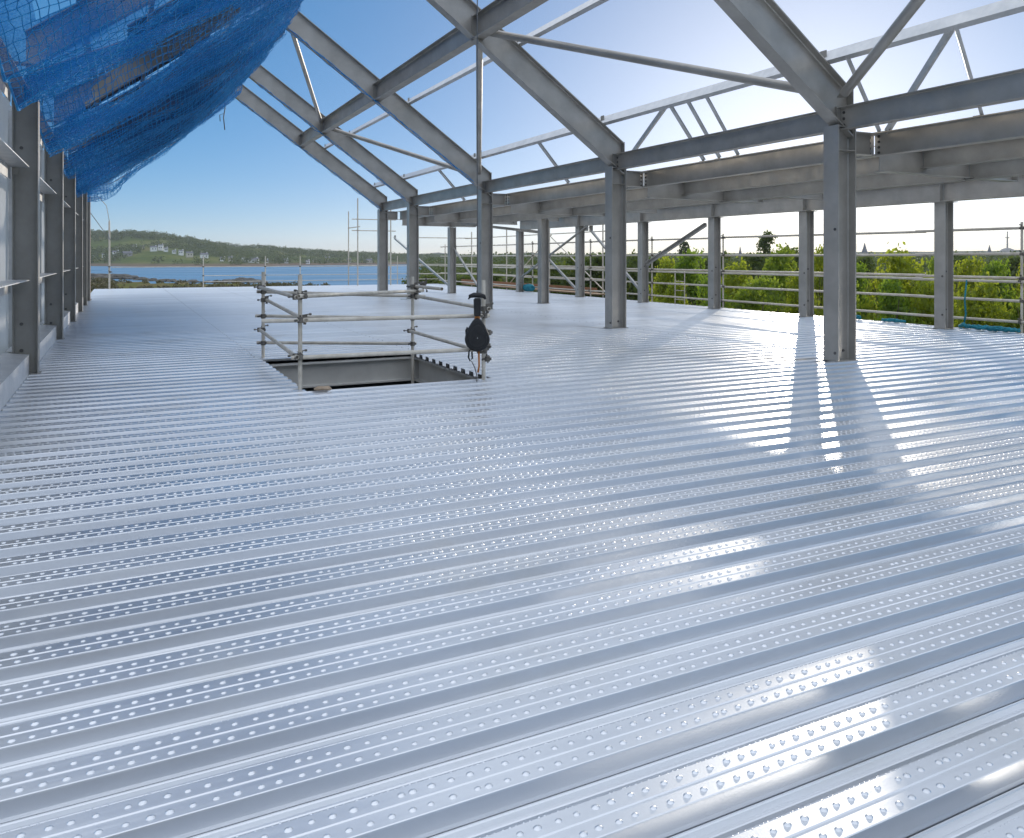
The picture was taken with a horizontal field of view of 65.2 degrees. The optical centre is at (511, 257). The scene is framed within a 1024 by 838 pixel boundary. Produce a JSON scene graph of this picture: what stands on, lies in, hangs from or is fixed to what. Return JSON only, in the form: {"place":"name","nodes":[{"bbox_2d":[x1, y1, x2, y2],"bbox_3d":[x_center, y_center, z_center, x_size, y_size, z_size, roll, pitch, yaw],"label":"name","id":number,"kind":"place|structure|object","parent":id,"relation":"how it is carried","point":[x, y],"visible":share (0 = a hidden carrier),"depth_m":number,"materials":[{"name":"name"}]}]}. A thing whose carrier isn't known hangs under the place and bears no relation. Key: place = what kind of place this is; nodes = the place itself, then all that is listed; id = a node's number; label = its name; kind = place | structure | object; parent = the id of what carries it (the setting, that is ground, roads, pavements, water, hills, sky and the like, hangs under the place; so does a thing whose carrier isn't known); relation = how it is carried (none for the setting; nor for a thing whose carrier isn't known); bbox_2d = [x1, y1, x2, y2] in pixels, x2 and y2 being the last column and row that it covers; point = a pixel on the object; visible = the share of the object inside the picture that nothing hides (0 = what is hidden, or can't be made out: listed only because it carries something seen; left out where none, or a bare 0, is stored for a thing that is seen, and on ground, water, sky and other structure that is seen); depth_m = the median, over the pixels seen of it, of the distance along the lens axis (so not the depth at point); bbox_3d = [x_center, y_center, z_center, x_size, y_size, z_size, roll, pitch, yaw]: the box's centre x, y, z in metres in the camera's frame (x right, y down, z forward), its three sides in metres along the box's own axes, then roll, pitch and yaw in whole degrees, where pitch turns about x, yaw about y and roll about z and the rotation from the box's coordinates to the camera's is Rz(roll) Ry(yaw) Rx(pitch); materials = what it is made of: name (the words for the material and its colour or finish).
{"place":"outdoors","nodes":[
{"label":"outdoors","id":0,"kind":"place"},
{"bbox_2d":[91,234,406,266],"bbox_3d":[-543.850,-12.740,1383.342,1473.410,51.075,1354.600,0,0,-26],"label":"hills","id":1,"kind":"structure","parent":0,"point":[144,258],"depth_m":916.32,"materials":[{"name":"plant"}]},
{"bbox_2d":[91,229,474,264],"bbox_3d":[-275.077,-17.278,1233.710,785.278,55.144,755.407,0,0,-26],"label":"hill woods","id":2,"kind":"object","parent":1,"relation":"on","point":[246,252],"visible":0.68,"depth_m":1053.12,"materials":[{"name":"plant"}]},
{"bbox_2d":[91,265,420,285],"bbox_3d":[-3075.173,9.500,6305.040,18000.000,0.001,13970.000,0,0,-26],"label":"water","id":3,"kind":"structure","parent":0,"point":[274,274],"depth_m":463.61,"materials":[{"name":"blue liquid"}]},
{"bbox_2d":[266,354,418,390],"bbox_3d":[-1.542,3.900,20.053,17.090,3.800,47.320,0,0,-26],"label":"storey","id":4,"kind":"object","parent":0,"point":[355,385],"depth_m":36.06,"materials":[{"name":"metal"}]},
{"bbox_2d":[43,259,882,324],"bbox_3d":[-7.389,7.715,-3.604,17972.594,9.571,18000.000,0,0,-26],"label":"ground","id":5,"kind":"structure","parent":0,"point":[131,284],"depth_m":233.61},
{"bbox_2d":[91,277,328,290],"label":"shore scrub","id":6,"kind":"object","parent":5,"relation":"on","point":[97,282],"visible":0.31,"depth_m":203.76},
{"bbox_2d":[419,225,604,297],"bbox_3d":[-0.723,2.250,37.754,4.200,7.300,15.500,0,0,-26],"label":"scaffold bay","id":7,"kind":"object","parent":5,"relation":"on","point":[551,286],"visible":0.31,"depth_m":36.40,"materials":[{"name":"metal"}]},
{"bbox_2d":[439,222,1023,332],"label":"edge guardrail","id":8,"kind":"object","parent":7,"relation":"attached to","point":[1020,281],"visible":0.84,"depth_m":21.36,"materials":[{"name":"metal"}]},
{"bbox_2d":[585,252,627,297],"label":"tree","id":9,"kind":"object","parent":5,"relation":"on","point":[596,260],"visible":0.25,"depth_m":59.61,"materials":[{"name":"green plant"}]},
{"bbox_2d":[626,249,659,300],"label":"tree","id":10,"kind":"object","parent":5,"relation":"on","point":[632,263],"visible":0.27,"depth_m":57.12,"materials":[{"name":"green plant"}]},
{"bbox_2d":[649,256,689,301],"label":"tree","id":11,"kind":"object","parent":5,"relation":"on","point":[664,277],"visible":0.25,"depth_m":41.90,"materials":[{"name":"green plant"}]},
{"bbox_2d":[655,275,691,304],"bbox_3d":[6.936,3.428,33.969,1.866,5.367,1.948,0,0,-17],"label":"bush","id":12,"kind":"object","parent":5,"relation":"on","point":[667,292],"visible":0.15,"depth_m":33.94,"materials":[{"name":"green plant"}]},
{"bbox_2d":[667,248,707,305],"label":"tree","id":13,"kind":"object","parent":5,"relation":"on","point":[685,263],"visible":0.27,"depth_m":40.80,"materials":[{"name":"green plant"}]},
{"bbox_2d":[405,249,1023,300],"bbox_3d":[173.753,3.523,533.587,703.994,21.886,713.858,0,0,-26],"label":"woods","id":14,"kind":"object","parent":5,"relation":"on","point":[511,260],"visible":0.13,"depth_m":219.36,"materials":[{"name":"green plant"}]},
{"bbox_2d":[721,256,783,312],"bbox_3d":[10.033,3.020,35.157,3.190,6.186,3.055,0,0,-26],"label":"tree","id":15,"kind":"object","parent":5,"relation":"on","point":[735,280],"visible":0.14,"depth_m":34.74,"materials":[{"name":"green plant"}]},
{"bbox_2d":[739,252,770,281],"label":"tree","id":16,"kind":"object","parent":5,"relation":"on","point":[757,262],"visible":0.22,"depth_m":79.02,"materials":[{"name":"green plant"}]},
{"bbox_2d":[727,275,785,311],"bbox_3d":[8.808,3.314,28.838,2.706,5.595,2.991,0,0,23],"label":"bush","id":17,"kind":"object","parent":5,"relation":"on","point":[746,295],"visible":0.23,"depth_m":28.79,"materials":[{"name":"green plant"}]},
{"bbox_2d":[754,243,797,312],"bbox_3d":[12.477,2.735,38.142,3.155,6.760,2.855,0,0,32],"label":"tree","id":18,"kind":"object","parent":5,"relation":"on","point":[774,263],"visible":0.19,"depth_m":37.64,"materials":[{"name":"green plant"}]},
{"bbox_2d":[775,268,822,315],"bbox_3d":[10.501,3.226,29.945,2.093,5.772,2.185,0,0,-20],"label":"bush","id":19,"kind":"object","parent":5,"relation":"on","point":[793,283],"visible":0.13,"depth_m":29.71,"materials":[{"name":"green plant"}]},
{"bbox_2d":[814,244,822,315],"bbox_3d":[15.588,2.691,39.871,2.192,6.848,2.289,0,0,36],"label":"tree","id":20,"kind":"object","parent":5,"relation":"on","point":[818,282],"visible":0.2,"depth_m":39.74,"materials":[{"name":"green plant"}]},
{"bbox_2d":[856,261,876,319],"bbox_3d":[14.420,3.133,33.093,1.986,5.959,1.844,0,0,1],"label":"tree","id":21,"kind":"object","parent":5,"relation":"on","point":[860,288],"visible":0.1,"depth_m":32.80,"materials":[{"name":"green plant"}]},
{"bbox_2d":[865,279,925,324],"bbox_3d":[12.845,3.365,26.902,2.377,5.493,2.561,0,0,35],"label":"bush","id":22,"kind":"object","parent":5,"relation":"on","point":[897,304],"visible":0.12,"depth_m":26.93,"materials":[{"name":"green plant"}]},
{"bbox_2d":[861,241,933,320],"bbox_3d":[14.897,2.750,31.034,3.092,6.729,3.230,0,0,-23],"label":"tree","id":23,"kind":"object","parent":5,"relation":"on","point":[895,265],"visible":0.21,"depth_m":30.75,"materials":[{"name":"green plant"}]},
{"bbox_2d":[910,277,961,326],"bbox_3d":[13.986,3.355,27.142,2.153,5.514,2.248,0,0,42],"label":"bush","id":24,"kind":"object","parent":5,"relation":"on","point":[925,289],"visible":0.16,"depth_m":26.67,"materials":[{"name":"green plant"}]},
{"bbox_2d":[953,255,987,322],"bbox_3d":[20.431,2.984,35.794,2.373,6.258,2.272,0,0,8],"label":"tree","id":25,"kind":"object","parent":5,"relation":"on","point":[970,266],"visible":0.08,"depth_m":35.88,"materials":[{"name":"green plant"}]},
{"bbox_2d":[953,271,1018,332],"bbox_3d":[16.103,3.300,27.097,2.813,5.623,2.693,0,0,11],"label":"bush","id":26,"kind":"object","parent":5,"relation":"on","point":[983,309],"visible":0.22,"depth_m":26.86,"materials":[{"name":"green plant"}]},
{"bbox_2d":[978,258,1019,323],"bbox_3d":[20.818,3.082,34.024,2.417,6.063,2.605,0,0,-27],"label":"tree","id":27,"kind":"object","parent":5,"relation":"on","point":[993,270],"visible":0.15,"depth_m":33.96,"materials":[{"name":"green plant"}]},
{"bbox_2d":[465,0,489,381],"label":"fall arrester","id":28,"kind":"object","parent":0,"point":[477,338],"visible":1,"depth_m":9.54,"materials":[{"name":"black plastic"}]},
{"bbox_2d":[0,284,1023,837],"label":"deck floor","id":29,"kind":"structure","parent":0,"point":[570,566],"depth_m":3.77,"materials":[{"name":"metal"}]},
{"bbox_2d":[0,353,28,410],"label":"wall upstand","id":30,"kind":"structure","parent":29,"relation":"on","point":[14,371],"depth_m":8.98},
{"bbox_2d":[12,96,41,373],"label":"wall column","id":31,"kind":"structure","parent":29,"relation":"on","point":[26,233],"depth_m":10.30,"materials":[{"name":"metal"}]},
{"bbox_2d":[0,90,11,354],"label":"wall sheeting","id":32,"kind":"object","parent":31,"relation":"attached to","point":[5,233],"depth_m":11.32,"materials":[{"name":"grey"}]},
{"bbox_2d":[0,138,29,179],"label":"wall rail","id":33,"kind":"object","parent":31,"relation":"attached to","point":[9,157],"depth_m":9.46,"materials":[{"name":"metal"}]},
{"bbox_2d":[0,0,303,201],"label":"safety net","id":34,"kind":"object","parent":31,"relation":"attached to","point":[71,51],"visible":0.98,"depth_m":12.09,"materials":[{"name":"blue"}]},
{"bbox_2d":[5,325,56,359],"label":"wall upstand","id":35,"kind":"structure","parent":29,"relation":"on","point":[48,336],"depth_m":13.07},
{"bbox_2d":[44,141,64,339],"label":"wall column","id":36,"kind":"structure","parent":29,"relation":"on","point":[54,243],"depth_m":14.61,"materials":[{"name":"metal"}]},
{"bbox_2d":[62,5,241,107],"bbox_3d":[-6.243,-4.459,15.647,4.996,4.139,0.200,0,0,-26],"label":"steel rafter","id":37,"kind":"object","parent":36,"relation":"on","point":[134,64],"visible":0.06,"depth_m":15.32,"materials":[{"name":"metal"}]},
{"bbox_2d":[64,166,75,321],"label":"wall column","id":38,"kind":"structure","parent":29,"relation":"on","point":[70,247],"depth_m":18.58,"materials":[{"name":"metal"}]},
{"bbox_2d":[76,193,82,311],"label":"wall column","id":39,"kind":"structure","parent":29,"relation":"on","point":[79,251],"depth_m":22.01,"materials":[{"name":"metal"}]},
{"bbox_2d":[83,192,86,305],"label":"wall column","id":40,"kind":"structure","parent":29,"relation":"on","point":[84,249],"depth_m":24.88,"materials":[{"name":"metal"}]},
{"bbox_2d":[112,256,437,286],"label":"end guardrail","id":41,"kind":"object","parent":29,"relation":"on","point":[265,266],"visible":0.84,"depth_m":41.18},
{"bbox_2d":[254,272,493,389],"bbox_3d":[-2.041,1.125,10.884,2.741,1.850,3.493,0,0,-19],"label":"scaffold guardrail","id":42,"kind":"object","parent":29,"relation":"attached to","point":[299,295],"visible":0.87,"depth_m":9.78,"materials":[{"name":"metal"}]},
{"bbox_2d":[269,356,481,387],"bbox_3d":[-1.872,1.749,10.716,2.810,0.382,3.505,0,0,-26],"label":"floor opening frame","id":43,"kind":"object","parent":29,"relation":"in","point":[352,371],"visible":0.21,"depth_m":12.21,"materials":[{"name":"metal"}]},
{"bbox_2d":[377,209,387,290],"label":"steel column","id":44,"kind":"structure","parent":29,"relation":"on","point":[382,250],"depth_m":32.04,"materials":[{"name":"metal"}]},
{"bbox_2d":[234,84,386,213],"bbox_3d":[-7.641,-4.154,30.842,5.806,4.860,0.230,0,0,-26],"label":"steel rafter","id":45,"kind":"object","parent":44,"relation":"on","point":[293,132],"visible":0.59,"depth_m":30.85,"materials":[{"name":"metal"}]},
{"bbox_2d":[406,204,418,298],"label":"steel column","id":46,"kind":"structure","parent":29,"relation":"on","point":[412,241],"depth_m":28.71,"materials":[{"name":"metal"}]},
{"bbox_2d":[249,65,417,208],"bbox_3d":[-6.027,-4.154,27.534,5.806,4.860,0.230,0,0,-26],"label":"steel rafter","id":47,"kind":"object","parent":46,"relation":"on","point":[305,110],"visible":0.69,"depth_m":27.54,"materials":[{"name":"metal"}]},
{"bbox_2d":[291,34,322,122],"bbox_3d":[-6.119,-5.326,23.952,0.120,1.593,6.545,0,0,-6],"label":"bracing tube","id":48,"kind":"object","parent":47,"relation":"attached to","point":[300,57],"visible":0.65,"depth_m":23.73,"materials":[{"name":"metal"}]},
{"bbox_2d":[332,128,457,171],"bbox_3d":[-3.674,-3.389,25.155,6.811,2.109,0.136,0,0,39],"label":"bracing tube","id":49,"kind":"object","parent":47,"relation":"attached to","point":[402,151],"visible":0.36,"depth_m":25.07,"materials":[{"name":"metal"}]},
{"bbox_2d":[419,206,429,215],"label":"bracket beam","id":50,"kind":"structure","parent":46,"relation":"attached to","point":[423,210],"depth_m":28.91,"materials":[{"name":"metal"}]},
{"bbox_2d":[429,194,507,215],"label":"roof edge beam","id":51,"kind":"structure","parent":50,"relation":"attached to","point":[457,207],"depth_m":26.81,"materials":[{"name":"metal"}]},
{"bbox_2d":[448,227,455,292],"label":"steel column","id":52,"kind":"structure","parent":29,"relation":"on","point":[451,261],"depth_m":33.15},
{"bbox_2d":[478,190,492,308],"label":"steel column","id":53,"kind":"structure","parent":29,"relation":"on","point":[485,236],"depth_m":23.01,"materials":[{"name":"metal"}]},
{"bbox_2d":[286,9,491,196],"bbox_3d":[-3.240,-4.154,21.818,5.806,4.860,0.230,0,0,-26],"label":"steel rafter","id":54,"kind":"object","parent":53,"relation":"on","point":[331,50],"visible":0.73,"depth_m":21.79,"materials":[{"name":"metal"}]},
{"bbox_2d":[320,92,374,133],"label":"longitudinal beam","id":55,"kind":"structure","parent":54,"relation":"attached to","point":[358,104],"depth_m":24.50,"materials":[{"name":"metal"}]},
{"bbox_2d":[288,28,473,184],"bbox_3d":[-3.394,-3.958,21.615,5.161,3.809,0.060,0,0,-26],"label":"flange","id":56,"kind":"object","parent":54,"relation":"hanging from","point":[344,75],"visible":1,"depth_m":21.53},
{"bbox_2d":[411,184,480,205],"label":"eaves beam","id":57,"kind":"structure","parent":53,"relation":"attached to","point":[468,190],"depth_m":25.83,"materials":[{"name":"metal"}]},
{"bbox_2d":[493,193,504,204],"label":"bracket beam","id":58,"kind":"structure","parent":53,"relation":"attached to","point":[498,198],"depth_m":23.20,"materials":[{"name":"metal"}]},
{"bbox_2d":[506,172,645,205],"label":"roof edge beam","id":59,"kind":"structure","parent":58,"relation":"attached to","point":[580,188],"depth_m":20.43,"materials":[{"name":"metal"}]},
{"bbox_2d":[515,231,523,291],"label":"steel column","id":60,"kind":"structure","parent":29,"relation":"on","point":[519,257],"depth_m":34.64,"materials":[{"name":"metal"}]},
{"bbox_2d":[538,219,548,303],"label":"steel column","id":61,"kind":"structure","parent":29,"relation":"on","point":[543,261],"depth_m":25.97,"materials":[{"name":"metal"}]},
{"bbox_2d":[493,214,571,223],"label":"secondary beam","id":62,"kind":"structure","parent":61,"relation":"on","point":[511,218],"depth_m":27.31,"materials":[{"name":"metal"}]},
{"bbox_2d":[511,202,602,215],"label":"cross beam","id":63,"kind":"structure","parent":62,"relation":"on","point":[531,208],"depth_m":23.75,"materials":[{"name":"metal"}]},
{"bbox_2d":[538,188,653,210],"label":"secondary beam","id":64,"kind":"structure","parent":63,"relation":"attached to","point":[599,199],"depth_m":21.45,"materials":[{"name":"metal"}]},
{"bbox_2d":[572,199,722,215],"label":"secondary beam","id":65,"kind":"structure","parent":63,"relation":"attached to","point":[649,204],"depth_m":20.88,"materials":[{"name":"metal"}]},
{"bbox_2d":[645,183,762,202],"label":"cross beam","id":66,"kind":"structure","parent":65,"relation":"on","point":[674,191],"depth_m":17.66,"materials":[{"name":"metal"}]},
{"bbox_2d":[573,226,584,296],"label":"steel column","id":67,"kind":"structure","parent":29,"relation":"on","point":[580,265],"depth_m":30.10,"materials":[{"name":"metal"}]},
{"bbox_2d":[520,216,579,229],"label":"beam","id":68,"kind":"structure","parent":67,"relation":"on","point":[572,221],"depth_m":31.56,"materials":[{"name":"metal"}]},
{"bbox_2d":[604,166,626,328],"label":"steel column","id":69,"kind":"structure","parent":29,"relation":"on","point":[615,249],"depth_m":16.94,"materials":[{"name":"metal"}]},
{"bbox_2d":[426,0,624,175],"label":"steel rafter","id":70,"kind":"object","parent":69,"relation":"on","point":[526,71],"visible":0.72,"depth_m":16.14,"materials":[{"name":"metal"}]},
{"bbox_2d":[373,27,474,101],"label":"longitudinal beam","id":71,"kind":"structure","parent":70,"relation":"attached to","point":[451,44],"depth_m":18.27,"materials":[{"name":"metal"}]},
{"bbox_2d":[476,46,482,174],"bbox_3d":[-0.790,-3.339,19.241,0.136,2.017,7.176,0,0,-2],"label":"bracing tube","id":72,"kind":"object","parent":71,"relation":"attached to","point":[480,61],"visible":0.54,"depth_m":18.59,"materials":[{"name":"metal"}]},
{"bbox_2d":[490,30,797,92],"bbox_3d":[1.950,-3.382,13.568,6.356,2.025,0.140,0,0,38],"label":"bracing tube","id":73,"kind":"object","parent":70,"relation":"attached to","point":[706,71],"visible":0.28,"depth_m":13.21,"materials":[{"name":"metal"}]},
{"bbox_2d":[483,157,608,193],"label":"eaves beam","id":74,"kind":"structure","parent":69,"relation":"attached to","point":[592,166],"depth_m":19.60,"materials":[{"name":"metal"}]},
{"bbox_2d":[635,222,648,302],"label":"steel column","id":75,"kind":"structure","parent":29,"relation":"on","point":[643,256],"depth_m":26.44,"materials":[{"name":"metal"}]},
{"bbox_2d":[580,212,642,225],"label":"beam","id":76,"kind":"structure","parent":75,"relation":"on","point":[600,220],"depth_m":28.76,"materials":[{"name":"metal"}]},
{"bbox_2d":[645,223,706,265],"bbox_3d":[5.032,-0.357,24.948,0.096,1.315,3.114,0,0,-26],"label":"diagonal brace","id":77,"kind":"object","parent":75,"relation":"attached to","point":[676,243],"visible":1,"depth_m":24.84,"materials":[{"name":"metal"}]},
{"bbox_2d":[705,217,723,308],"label":"steel column","id":78,"kind":"structure","parent":29,"relation":"on","point":[714,262],"depth_m":23.29,"materials":[{"name":"metal"}]},
{"bbox_2d":[641,204,713,221],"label":"beam","id":79,"kind":"structure","parent":78,"relation":"on","point":[688,212],"depth_m":24.65,"materials":[{"name":"metal"}]},
{"bbox_2d":[795,210,816,316],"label":"steel column","id":80,"kind":"structure","parent":29,"relation":"on","point":[806,263],"depth_m":20.14,"materials":[{"name":"metal"}]},
{"bbox_2d":[712,198,805,216],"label":"beam","id":81,"kind":"structure","parent":80,"relation":"on","point":[776,205],"depth_m":21.57,"materials":[{"name":"metal"}]},
{"bbox_2d":[821,124,856,361],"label":"steel column","id":82,"kind":"structure","parent":29,"relation":"on","point":[839,246],"depth_m":11.65,"materials":[{"name":"metal"}]},
{"bbox_2d":[613,112,827,170],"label":"eaves beam","id":83,"kind":"structure","parent":82,"relation":"on","point":[812,124],"depth_m":13.81,"materials":[{"name":"metal"}]},
{"bbox_2d":[714,0,853,138],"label":"steel rafter","id":84,"kind":"object","parent":82,"relation":"on","point":[777,37],"visible":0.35,"depth_m":11.23,"materials":[{"name":"metal"}]},
{"bbox_2d":[324,0,608,148],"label":"purlin","id":85,"kind":"object","parent":84,"relation":"attached to","point":[581,9],"visible":0.69,"depth_m":17.39,"materials":[{"name":"metal"}]},
{"bbox_2d":[472,0,547,40],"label":"longitudinal beam","id":86,"kind":"structure","parent":84,"relation":"attached to","point":[494,16],"depth_m":14.60,"materials":[{"name":"metal"}]},
{"bbox_2d":[373,0,1023,187],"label":"purlin","id":87,"kind":"object","parent":84,"relation":"on","point":[983,14],"visible":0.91,"depth_m":11.47,"materials":[{"name":"metal"}]},
{"bbox_2d":[856,131,874,156],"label":"bracket beam","id":88,"kind":"structure","parent":82,"relation":"attached to","point":[862,144],"depth_m":11.86,"materials":[{"name":"metal"}]},
{"bbox_2d":[642,135,874,187],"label":"roof edge beam","id":89,"kind":"structure","parent":88,"relation":"attached to","point":[805,155],"depth_m":14.49,"materials":[{"name":"metal"}]},
{"bbox_2d":[872,108,1023,156],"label":"roof edge beam","id":90,"kind":"structure","parent":88,"relation":"attached to","point":[999,126],"depth_m":10.83,"materials":[{"name":"metal"}]},
{"bbox_2d":[880,29,954,133],"bbox_3d":[5.458,-2.330,10.795,0.163,1.051,2.188,0,0,2],"label":"purlin strut","id":91,"kind":"object","parent":90,"relation":"on","point":[932,58],"visible":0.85,"depth_m":10.37,"materials":[{"name":"metal"}]},
{"bbox_2d":[836,68,1023,131],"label":"eaves beam","id":92,"kind":"structure","parent":82,"relation":"on","point":[998,88],"depth_m":10.26,"materials":[{"name":"metal"}]},
{"bbox_2d":[930,201,956,328],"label":"steel column","id":93,"kind":"structure","parent":29,"relation":"on","point":[943,264],"depth_m":16.77,"materials":[{"name":"metal"}]},
{"bbox_2d":[804,183,943,210],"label":"beam","id":94,"kind":"structure","parent":93,"relation":"on","point":[927,193],"depth_m":17.82,"materials":[{"name":"metal"}]},
{"bbox_3d":[10.687,0.168,13.446,0.400,2.657,0.360,0,0,-26],"label":"steel column","id":95,"kind":"object","parent":29,"relation":"on","visible":0},
{"bbox_2d":[943,176,1023,200],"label":"beam","id":96,"kind":"structure","parent":95,"relation":"on","point":[968,190],"depth_m":16.04,"materials":[{"name":"metal"}]},
{"bbox_2d":[1,0,1023,254],"label":"sky","id":97,"kind":"structure","parent":0,"point":[244,182],"materials":[{"name":"blue"}]},
{"bbox_2d":[874,146,1016,181],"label":"cross beam","id":98,"kind":"structure","parent":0,"point":[909,163],"depth_m":12.38,"materials":[{"name":"metal"}]},
{"bbox_2d":[682,157,886,194],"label":"secondary beam","id":99,"kind":"structure","parent":98,"relation":"attached to","point":[867,167],"depth_m":15.35,"materials":[{"name":"metal"}]},
{"bbox_2d":[723,173,971,202],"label":"secondary beam","id":100,"kind":"structure","parent":98,"relation":"attached to","point":[879,181],"depth_m":15.72,"materials":[{"name":"metal"}]},
{"bbox_2d":[920,138,1023,168],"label":"secondary beam","id":101,"kind":"structure","parent":98,"relation":"attached to","point":[1005,150],"depth_m":11.68,"materials":[{"name":"metal"}]},
{"bbox_2d":[966,159,1023,179],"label":"secondary beam","id":102,"kind":"structure","parent":98,"relation":"attached to","point":[999,169],"depth_m":12.51,"materials":[{"name":"metal"}]},
{"bbox_3d":[-9.372,-2.046,16.569,0.220,0.172,4.194,0,0,-26],"label":"wall rail","id":103,"kind":"object","parent":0,"visible":0},
{"bbox_2d":[40,146,43,324],"bbox_3d":[-9.623,-0.400,16.446,0.080,3.700,4.194,0,0,-26],"label":"wall sheeting","id":104,"kind":"object","parent":103,"relation":"hanging from","point":[41,239],"depth_m":16.17,"materials":[{"name":"grey"}]},
{"bbox_3d":[5.059,-4.154,4.804,5.806,4.860,0.230,0,0,-26],"label":"steel rafter","id":105,"kind":"object","parent":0,"visible":0},
{"bbox_2d":[837,0,924,97],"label":"bracing tube","id":106,"kind":"object","parent":105,"relation":"attached to","point":[902,19],"visible":1,"depth_m":10.16,"materials":[{"name":"metal"}]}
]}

